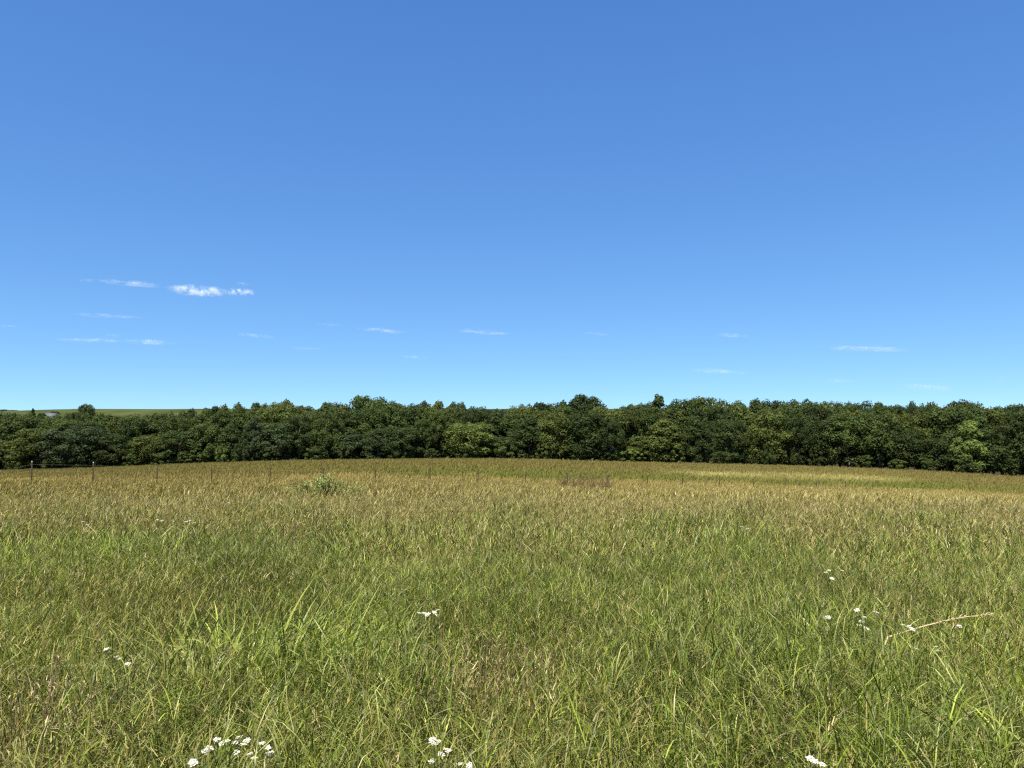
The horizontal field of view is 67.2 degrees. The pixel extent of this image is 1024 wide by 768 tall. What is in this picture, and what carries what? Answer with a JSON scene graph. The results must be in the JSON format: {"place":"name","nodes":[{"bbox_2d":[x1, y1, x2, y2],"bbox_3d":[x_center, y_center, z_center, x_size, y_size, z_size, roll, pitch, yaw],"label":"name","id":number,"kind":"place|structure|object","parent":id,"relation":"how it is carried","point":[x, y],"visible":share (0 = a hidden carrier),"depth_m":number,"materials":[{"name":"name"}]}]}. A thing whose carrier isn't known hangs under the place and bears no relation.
{"place":"outdoors","nodes":[
{"label":"outdoors","id":0,"kind":"place"},
{"bbox_2d":[0,587,154,733],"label":"broad bladed grass","id":1,"kind":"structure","parent":0,"point":[58,642],"depth_m":4.36,"materials":[{"name":"green plant"}]},
{"bbox_2d":[0,409,991,459],"bbox_3d":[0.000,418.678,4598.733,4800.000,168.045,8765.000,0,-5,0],"label":"hills","id":2,"kind":"structure","parent":0,"point":[128,412],"depth_m":622.47,"materials":[{"name":"green plant"}]},
{"bbox_2d":[0,485,1023,615],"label":"meadow grass","id":3,"kind":"structure","parent":0,"point":[438,523],"depth_m":10.91,"materials":[{"name":"green plant"}]},
{"bbox_2d":[0,0,1023,410],"label":"sky","id":4,"kind":"structure","parent":0,"point":[490,204],"materials":[{"name":"blue"}]},
{"bbox_2d":[0,459,1023,767],"bbox_3d":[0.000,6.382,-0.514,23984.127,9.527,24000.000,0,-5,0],"label":"ground","id":5,"kind":"structure","parent":0,"point":[634,485],"depth_m":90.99,"materials":[{"name":"green plant"}]},
{"bbox_2d":[0,440,37,469],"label":"broadleaf tree","id":6,"kind":"object","parent":5,"relation":"on","point":[4,445],"visible":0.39,"depth_m":153.82,"materials":[{"name":"green plant"}]},
{"bbox_2d":[0,415,44,456],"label":"broadleaf tree","id":7,"kind":"object","parent":5,"relation":"on","point":[28,422],"visible":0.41,"depth_m":160.69,"materials":[{"name":"green plant"}]},
{"bbox_2d":[11,428,60,469],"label":"broadleaf tree","id":8,"kind":"object","parent":5,"relation":"on","point":[21,442],"visible":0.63,"depth_m":153.33,"materials":[{"name":"green plant"}]},
{"bbox_2d":[34,417,81,467],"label":"broadleaf tree","id":9,"kind":"object","parent":5,"relation":"on","point":[59,425],"visible":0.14,"depth_m":161.84,"materials":[{"name":"green plant"}]},
{"bbox_2d":[32,428,91,468],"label":"broadleaf tree","id":10,"kind":"object","parent":5,"relation":"on","point":[55,435],"visible":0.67,"depth_m":152.68,"materials":[{"name":"green plant"}]},
{"bbox_2d":[6,663,135,767],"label":"dried weed","id":11,"kind":"object","parent":5,"relation":"on","point":[47,702],"visible":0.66,"depth_m":2.87,"materials":[{"name":"brown plant"}]},
{"bbox_2d":[0,632,159,767],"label":"dried weed","id":12,"kind":"object","parent":5,"relation":"on","point":[81,686],"visible":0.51,"depth_m":3.13,"materials":[{"name":"green plant"}]},
{"bbox_2d":[58,425,114,466],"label":"broadleaf tree","id":13,"kind":"object","parent":5,"relation":"on","point":[90,432],"visible":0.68,"depth_m":152.83,"materials":[{"name":"green plant"}]},
{"bbox_2d":[85,434,135,466],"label":"broadleaf tree","id":14,"kind":"object","parent":5,"relation":"on","point":[105,458],"visible":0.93,"depth_m":153.15,"materials":[{"name":"green plant"}]},
{"bbox_2d":[97,414,135,433],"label":"broadleaf tree","id":15,"kind":"object","parent":5,"relation":"on","point":[111,418],"visible":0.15,"depth_m":166.48,"materials":[{"name":"green plant"}]},
{"bbox_2d":[113,418,157,465],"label":"broadleaf tree","id":16,"kind":"object","parent":5,"relation":"on","point":[128,427],"visible":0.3,"depth_m":161.68,"materials":[{"name":"green plant"}]},
{"bbox_2d":[134,418,167,463],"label":"broadleaf tree","id":17,"kind":"object","parent":5,"relation":"on","point":[155,423],"visible":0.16,"depth_m":164.74,"materials":[{"name":"green plant"}]},
{"bbox_2d":[127,435,180,464],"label":"broadleaf tree","id":18,"kind":"object","parent":5,"relation":"on","point":[144,447],"visible":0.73,"depth_m":153.97,"materials":[{"name":"green plant"}]},
{"bbox_2d":[157,416,202,462],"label":"broadleaf tree","id":19,"kind":"object","parent":5,"relation":"on","point":[184,424],"visible":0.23,"depth_m":162.84,"materials":[{"name":"green plant"}]},
{"bbox_2d":[155,430,209,463],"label":"broadleaf tree","id":20,"kind":"object","parent":5,"relation":"on","point":[183,436],"visible":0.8,"depth_m":154.28,"materials":[{"name":"green plant"}]},
{"bbox_2d":[182,414,214,462],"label":"broadleaf tree","id":21,"kind":"object","parent":5,"relation":"on","point":[198,419],"visible":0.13,"depth_m":164.67,"materials":[{"name":"green plant"}]},
{"bbox_2d":[184,423,228,462],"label":"broadleaf tree","id":22,"kind":"object","parent":5,"relation":"on","point":[211,434],"visible":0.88,"depth_m":155.18,"materials":[{"name":"green plant"}]},
{"bbox_2d":[205,410,247,461],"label":"broadleaf tree","id":23,"kind":"object","parent":5,"relation":"on","point":[222,419],"visible":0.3,"depth_m":162.35,"materials":[{"name":"green plant"}]},
{"bbox_2d":[214,424,243,461],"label":"broadleaf tree","id":24,"kind":"object","parent":5,"relation":"on","point":[231,434],"visible":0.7,"depth_m":154.98,"materials":[{"name":"green plant"}]},
{"bbox_2d":[231,443,249,461],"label":"understory bush","id":25,"kind":"object","parent":5,"relation":"on","point":[236,456],"visible":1,"depth_m":151.24,"materials":[{"name":"green plant"}]},
{"bbox_2d":[229,406,259,461],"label":"broadleaf tree","id":26,"kind":"object","parent":5,"relation":"on","point":[247,415],"visible":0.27,"depth_m":163.28,"materials":[{"name":"green plant"}]},
{"bbox_2d":[35,578,469,760],"bbox_3d":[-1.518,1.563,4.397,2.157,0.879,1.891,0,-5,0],"label":"broad bladed grass","id":27,"kind":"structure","parent":5,"relation":"on","point":[240,635],"depth_m":4.46,"materials":[{"name":"green plant"}]},
{"bbox_2d":[241,415,265,461],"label":"broadleaf tree","id":28,"kind":"object","parent":5,"relation":"on","point":[250,430],"visible":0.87,"depth_m":153.68,"materials":[{"name":"green plant"}]},
{"bbox_2d":[246,407,281,459],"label":"broadleaf tree","id":29,"kind":"object","parent":5,"relation":"on","point":[263,415],"visible":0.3,"depth_m":162.42,"materials":[{"name":"green plant"}]},
{"bbox_2d":[252,423,296,459],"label":"broadleaf tree","id":30,"kind":"object","parent":5,"relation":"on","point":[270,431],"visible":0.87,"depth_m":152.93,"materials":[{"name":"green plant"}]},
{"bbox_2d":[270,405,307,458],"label":"broadleaf tree","id":31,"kind":"object","parent":5,"relation":"on","point":[287,411],"visible":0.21,"depth_m":161.88,"materials":[{"name":"green plant"}]},
{"bbox_2d":[277,415,316,460],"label":"broadleaf tree","id":32,"kind":"object","parent":5,"relation":"on","point":[299,424],"visible":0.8,"depth_m":154.79,"materials":[{"name":"green plant"}]},
{"bbox_2d":[240,471,366,502],"bbox_3d":[-6.884,3.555,25.137,4.178,1.442,1.748,0,-5,0],"label":"green shrub","id":33,"kind":"object","parent":5,"relation":"on","point":[321,481],"visible":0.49,"depth_m":25.23,"materials":[{"name":"green plant"}]},
{"bbox_2d":[307,412,344,459],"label":"broadleaf tree","id":34,"kind":"object","parent":5,"relation":"on","point":[323,436],"visible":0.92,"depth_m":154.63,"materials":[{"name":"green plant"}]},
{"bbox_2d":[326,434,366,458],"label":"broadleaf tree","id":35,"kind":"object","parent":5,"relation":"on","point":[356,442],"visible":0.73,"depth_m":155.19,"materials":[{"name":"green plant"}]},
{"bbox_2d":[335,409,385,459],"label":"broadleaf tree","id":36,"kind":"object","parent":5,"relation":"on","point":[348,418],"visible":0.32,"depth_m":161.27,"materials":[{"name":"green plant"}]},
{"bbox_2d":[348,395,387,458],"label":"broadleaf tree","id":37,"kind":"object","parent":5,"relation":"on","point":[359,403],"visible":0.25,"depth_m":169.72,"materials":[{"name":"green plant"}]},
{"bbox_2d":[360,428,394,458],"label":"broadleaf tree","id":38,"kind":"object","parent":5,"relation":"on","point":[372,440],"visible":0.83,"depth_m":153.41,"materials":[{"name":"green plant"}]},
{"bbox_2d":[351,405,404,458],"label":"broadleaf tree","id":39,"kind":"object","parent":5,"relation":"on","point":[383,413],"visible":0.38,"depth_m":160.69,"materials":[{"name":"green plant"}]},
{"bbox_2d":[376,426,423,459],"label":"broadleaf tree","id":40,"kind":"object","parent":5,"relation":"on","point":[413,433],"visible":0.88,"depth_m":153.06,"materials":[{"name":"green plant"}]},
{"bbox_2d":[381,404,430,458],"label":"broadleaf tree","id":41,"kind":"object","parent":5,"relation":"on","point":[409,418],"visible":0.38,"depth_m":161.88,"materials":[{"name":"green plant"}]},
{"bbox_2d":[410,418,439,457],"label":"broadleaf tree","id":42,"kind":"object","parent":5,"relation":"on","point":[427,426],"visible":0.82,"depth_m":155.90,"materials":[{"name":"green plant"}]},
{"bbox_2d":[429,405,469,458],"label":"broadleaf tree","id":43,"kind":"object","parent":5,"relation":"on","point":[448,416],"visible":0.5,"depth_m":160.09,"materials":[{"name":"green plant"}]},
{"bbox_2d":[445,422,495,458],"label":"broadleaf tree","id":44,"kind":"object","parent":5,"relation":"on","point":[479,433],"visible":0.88,"depth_m":154.11,"materials":[{"name":"green plant"}]},
{"bbox_2d":[1,461,948,490],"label":"wire fence","id":45,"kind":"object","parent":5,"relation":"on","point":[375,476],"visible":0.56,"depth_m":51.59,"materials":[{"name":"metal"}]},
{"bbox_2d":[455,410,495,458],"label":"broadleaf tree","id":46,"kind":"object","parent":5,"relation":"on","point":[481,416],"visible":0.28,"depth_m":163.01,"materials":[{"name":"green plant"}]},
{"bbox_2d":[479,413,511,457],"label":"broadleaf tree","id":47,"kind":"object","parent":5,"relation":"on","point":[496,417],"visible":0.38,"depth_m":161.96,"materials":[{"name":"green plant"}]},
{"bbox_2d":[381,600,616,766],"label":"grass clump","id":48,"kind":"object","parent":5,"relation":"on","point":[478,674],"visible":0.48,"depth_m":3.68,"materials":[{"name":"green plant"}]},
{"bbox_2d":[493,440,516,458],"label":"understory bush","id":49,"kind":"object","parent":5,"relation":"on","point":[505,448],"visible":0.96,"depth_m":152.67,"materials":[{"name":"green plant"}]},
{"bbox_2d":[487,437,526,457],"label":"bush","id":50,"kind":"object","parent":5,"relation":"on","point":[497,440],"visible":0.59,"depth_m":154.47,"materials":[{"name":"green plant"}]},
{"bbox_2d":[0,457,1023,496],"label":"pasture grass","id":51,"kind":"structure","parent":5,"relation":"on","point":[248,469],"depth_m":96.63,"materials":[{"name":"green plant"}]},
{"bbox_2d":[0,477,1023,515],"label":"meadow grass","id":52,"kind":"structure","parent":5,"relation":"on","point":[167,487],"depth_m":30.13,"materials":[{"name":"green plant"}]},
{"bbox_2d":[493,414,534,457],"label":"broadleaf tree","id":53,"kind":"object","parent":5,"relation":"on","point":[511,421],"visible":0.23,"depth_m":162.01,"materials":[{"name":"green plant"}]},
{"bbox_2d":[507,404,534,458],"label":"broadleaf tree","id":54,"kind":"object","parent":5,"relation":"on","point":[515,410],"visible":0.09,"depth_m":175.15,"materials":[{"name":"green plant"}]},
{"bbox_2d":[506,417,550,458],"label":"broadleaf tree","id":55,"kind":"object","parent":5,"relation":"on","point":[526,433],"visible":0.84,"depth_m":154.02,"materials":[{"name":"green plant"}]},
{"bbox_2d":[513,409,549,458],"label":"broadleaf tree","id":56,"kind":"object","parent":5,"relation":"on","point":[530,414],"visible":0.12,"depth_m":164.79,"materials":[{"name":"green plant"}]},
{"bbox_2d":[439,621,625,767],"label":"dried weed","id":57,"kind":"object","parent":5,"relation":"on","point":[514,670],"visible":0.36,"depth_m":3.65,"materials":[{"name":"brown plant"}]},
{"bbox_2d":[535,412,575,459],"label":"broadleaf tree","id":58,"kind":"object","parent":5,"relation":"on","point":[552,428],"visible":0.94,"depth_m":153.82,"materials":[{"name":"green plant"}]},
{"bbox_2d":[540,405,577,458],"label":"broadleaf tree","id":59,"kind":"object","parent":5,"relation":"on","point":[562,409],"visible":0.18,"depth_m":164.19,"materials":[{"name":"green plant"}]},
{"bbox_2d":[556,411,607,458],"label":"broadleaf tree","id":60,"kind":"object","parent":5,"relation":"on","point":[586,437],"visible":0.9,"depth_m":152.30,"materials":[{"name":"green plant"}]},
{"bbox_2d":[567,393,600,458],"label":"broadleaf tree","id":61,"kind":"object","parent":5,"relation":"on","point":[582,402],"visible":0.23,"depth_m":166.75,"materials":[{"name":"green plant"}]},
{"bbox_2d":[557,463,614,488],"bbox_3d":[4.793,6.189,49.687,4.116,2.454,2.787,0,-5,0],"label":"dead shrub","id":62,"kind":"object","parent":5,"relation":"on","point":[593,484],"visible":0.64,"depth_m":49.55,"materials":[{"name":"brown plant"}]},
{"bbox_2d":[583,406,629,460],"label":"broadleaf tree","id":63,"kind":"object","parent":5,"relation":"on","point":[618,415],"visible":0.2,"depth_m":160.56,"materials":[{"name":"green plant"}]},
{"bbox_2d":[595,417,625,460],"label":"broadleaf tree","id":64,"kind":"object","parent":5,"relation":"on","point":[618,435],"visible":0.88,"depth_m":152.64,"materials":[{"name":"green plant"}]},
{"bbox_2d":[606,407,646,460],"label":"broadleaf tree","id":65,"kind":"object","parent":5,"relation":"on","point":[630,417],"visible":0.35,"depth_m":163.46,"materials":[{"name":"green plant"}]},
{"bbox_2d":[625,436,652,461],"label":"tree","id":66,"kind":"object","parent":5,"relation":"on","point":[641,446],"visible":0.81,"depth_m":154.58,"materials":[{"name":"green plant"}]},
{"bbox_2d":[628,406,665,462],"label":"broadleaf tree","id":67,"kind":"object","parent":5,"relation":"on","point":[654,416],"visible":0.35,"depth_m":164.82,"materials":[{"name":"green plant"}]},
{"bbox_2d":[645,419,685,462],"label":"broadleaf tree","id":68,"kind":"object","parent":5,"relation":"on","point":[664,443],"visible":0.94,"depth_m":153.07,"materials":[{"name":"green plant"}]},
{"bbox_2d":[664,406,687,462],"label":"broadleaf tree","id":69,"kind":"object","parent":5,"relation":"on","point":[675,416],"visible":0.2,"depth_m":163.20,"materials":[{"name":"green plant"}]},
{"bbox_2d":[670,398,704,462],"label":"broadleaf tree","id":70,"kind":"object","parent":5,"relation":"on","point":[678,405],"visible":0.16,"depth_m":170.66,"materials":[{"name":"green plant"}]},
{"bbox_2d":[682,408,711,462],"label":"broadleaf tree","id":71,"kind":"object","parent":5,"relation":"on","point":[696,412],"visible":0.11,"depth_m":162.24,"materials":[{"name":"green plant"}]},
{"bbox_2d":[681,416,716,462],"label":"broadleaf tree","id":72,"kind":"object","parent":5,"relation":"on","point":[695,445],"visible":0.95,"depth_m":153.48,"materials":[{"name":"green plant"}]},
{"bbox_2d":[683,396,731,462],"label":"broadleaf tree","id":73,"kind":"object","parent":5,"relation":"on","point":[702,402],"visible":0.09,"depth_m":170.41,"materials":[{"name":"green plant"}]},
{"bbox_2d":[702,405,737,452],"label":"broadleaf tree","id":74,"kind":"object","parent":5,"relation":"on","point":[712,413],"visible":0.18,"depth_m":165.49,"materials":[{"name":"green plant"}]},
{"bbox_2d":[708,419,751,463],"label":"broadleaf tree","id":75,"kind":"object","parent":5,"relation":"on","point":[722,435],"visible":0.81,"depth_m":154.78,"materials":[{"name":"green plant"}]},
{"bbox_2d":[720,405,763,463],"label":"broadleaf tree","id":76,"kind":"object","parent":5,"relation":"on","point":[748,418],"visible":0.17,"depth_m":165.30,"materials":[{"name":"green plant"}]},
{"bbox_2d":[738,428,765,464],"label":"broadleaf tree","id":77,"kind":"object","parent":5,"relation":"on","point":[752,459],"visible":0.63,"depth_m":154.99,"materials":[{"name":"green plant"}]},
{"bbox_2d":[748,409,797,464],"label":"broadleaf tree","id":78,"kind":"object","parent":5,"relation":"on","point":[768,417],"visible":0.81,"depth_m":153.39,"materials":[{"name":"green plant"}]},
{"bbox_2d":[771,405,812,464],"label":"broadleaf tree","id":79,"kind":"object","parent":5,"relation":"on","point":[794,413],"visible":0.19,"depth_m":161.66,"materials":[{"name":"green plant"}]},
{"bbox_2d":[779,416,813,464],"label":"broadleaf tree","id":80,"kind":"object","parent":5,"relation":"on","point":[795,425],"visible":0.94,"depth_m":152.18,"materials":[{"name":"green plant"}]},
{"bbox_2d":[776,399,818,465],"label":"broadleaf tree","id":81,"kind":"object","parent":5,"relation":"on","point":[797,403],"visible":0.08,"depth_m":169.27,"materials":[{"name":"green plant"}]},
{"bbox_2d":[807,449,822,466],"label":"understory bush","id":82,"kind":"object","parent":5,"relation":"on","point":[811,455],"visible":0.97,"depth_m":150.53,"materials":[{"name":"green plant"}]},
{"bbox_2d":[798,405,835,466],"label":"broadleaf tree","id":83,"kind":"object","parent":5,"relation":"on","point":[820,414],"visible":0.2,"depth_m":161.67,"materials":[{"name":"green plant"}]},
{"bbox_2d":[689,668,944,767],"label":"dried weed","id":84,"kind":"object","parent":5,"relation":"on","point":[811,730],"visible":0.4,"depth_m":2.86,"materials":[{"name":"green plant"}]},
{"bbox_2d":[793,419,844,465],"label":"broadleaf tree","id":85,"kind":"object","parent":5,"relation":"on","point":[814,433],"visible":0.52,"depth_m":151.82,"materials":[{"name":"green plant"}]},
{"bbox_2d":[817,413,883,467],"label":"broadleaf tree","id":86,"kind":"object","parent":5,"relation":"on","point":[846,424],"visible":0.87,"depth_m":150.23,"materials":[{"name":"green plant"}]},
{"bbox_2d":[848,412,914,468],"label":"broadleaf tree","id":87,"kind":"object","parent":5,"relation":"on","point":[883,422],"visible":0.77,"depth_m":148.55,"materials":[{"name":"green plant"}]},
{"bbox_2d":[863,406,904,468],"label":"broadleaf tree","id":88,"kind":"object","parent":5,"relation":"on","point":[877,411],"visible":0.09,"depth_m":158.54,"materials":[{"name":"green plant"}]},
{"bbox_2d":[877,427,929,469],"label":"broadleaf tree","id":89,"kind":"object","parent":5,"relation":"on","point":[909,458],"visible":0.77,"depth_m":147.32,"materials":[{"name":"green plant"}]},
{"bbox_2d":[891,411,932,468],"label":"broadleaf tree","id":90,"kind":"object","parent":5,"relation":"on","point":[910,420],"visible":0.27,"depth_m":152.92,"materials":[{"name":"green plant"}]},
{"bbox_2d":[913,411,942,469],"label":"broadleaf tree","id":91,"kind":"object","parent":5,"relation":"on","point":[927,421],"visible":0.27,"depth_m":152.61,"materials":[{"name":"green plant"}]},
{"bbox_2d":[872,612,996,708],"bbox_3d":[2.132,1.577,3.850,0.770,0.830,0.060,1,-5,-13],"label":"bent straw stalk","id":92,"kind":"object","parent":5,"relation":"on","point":[953,619],"visible":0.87,"depth_m":3.88,"materials":[{"name":"beige plant"}]},
{"bbox_2d":[911,437,960,470],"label":"broadleaf tree","id":93,"kind":"object","parent":5,"relation":"on","point":[941,453],"visible":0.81,"depth_m":145.88,"materials":[{"name":"green plant"}]},
{"bbox_2d":[922,405,970,471],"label":"broadleaf tree","id":94,"kind":"object","parent":5,"relation":"on","point":[939,417],"visible":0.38,"depth_m":150.44,"materials":[{"name":"green plant"}]},
{"bbox_2d":[954,457,976,473],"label":"understory bush","id":95,"kind":"object","parent":5,"relation":"on","point":[963,466],"visible":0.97,"depth_m":140.54,"materials":[{"name":"green plant"}]},
{"bbox_2d":[942,405,992,471],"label":"broadleaf tree","id":96,"kind":"object","parent":5,"relation":"on","point":[978,415],"visible":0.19,"depth_m":149.32,"materials":[{"name":"green plant"}]},
{"bbox_2d":[949,419,990,472],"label":"broadleaf tree","id":97,"kind":"object","parent":5,"relation":"on","point":[968,430],"visible":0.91,"depth_m":141.79,"materials":[{"name":"green plant"}]},
{"bbox_2d":[976,406,1014,473],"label":"broadleaf tree","id":98,"kind":"object","parent":5,"relation":"on","point":[998,416],"visible":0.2,"depth_m":151.52,"materials":[{"name":"green plant"}]},
{"bbox_2d":[973,423,1023,472],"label":"broadleaf tree","id":99,"kind":"object","parent":5,"relation":"on","point":[1001,448],"visible":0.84,"depth_m":140.22,"materials":[{"name":"green plant"}]},
{"bbox_2d":[1006,410,1023,473],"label":"broadleaf tree","id":100,"kind":"object","parent":5,"relation":"on","point":[1017,421],"visible":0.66,"depth_m":139.81,"materials":[{"name":"green plant"}]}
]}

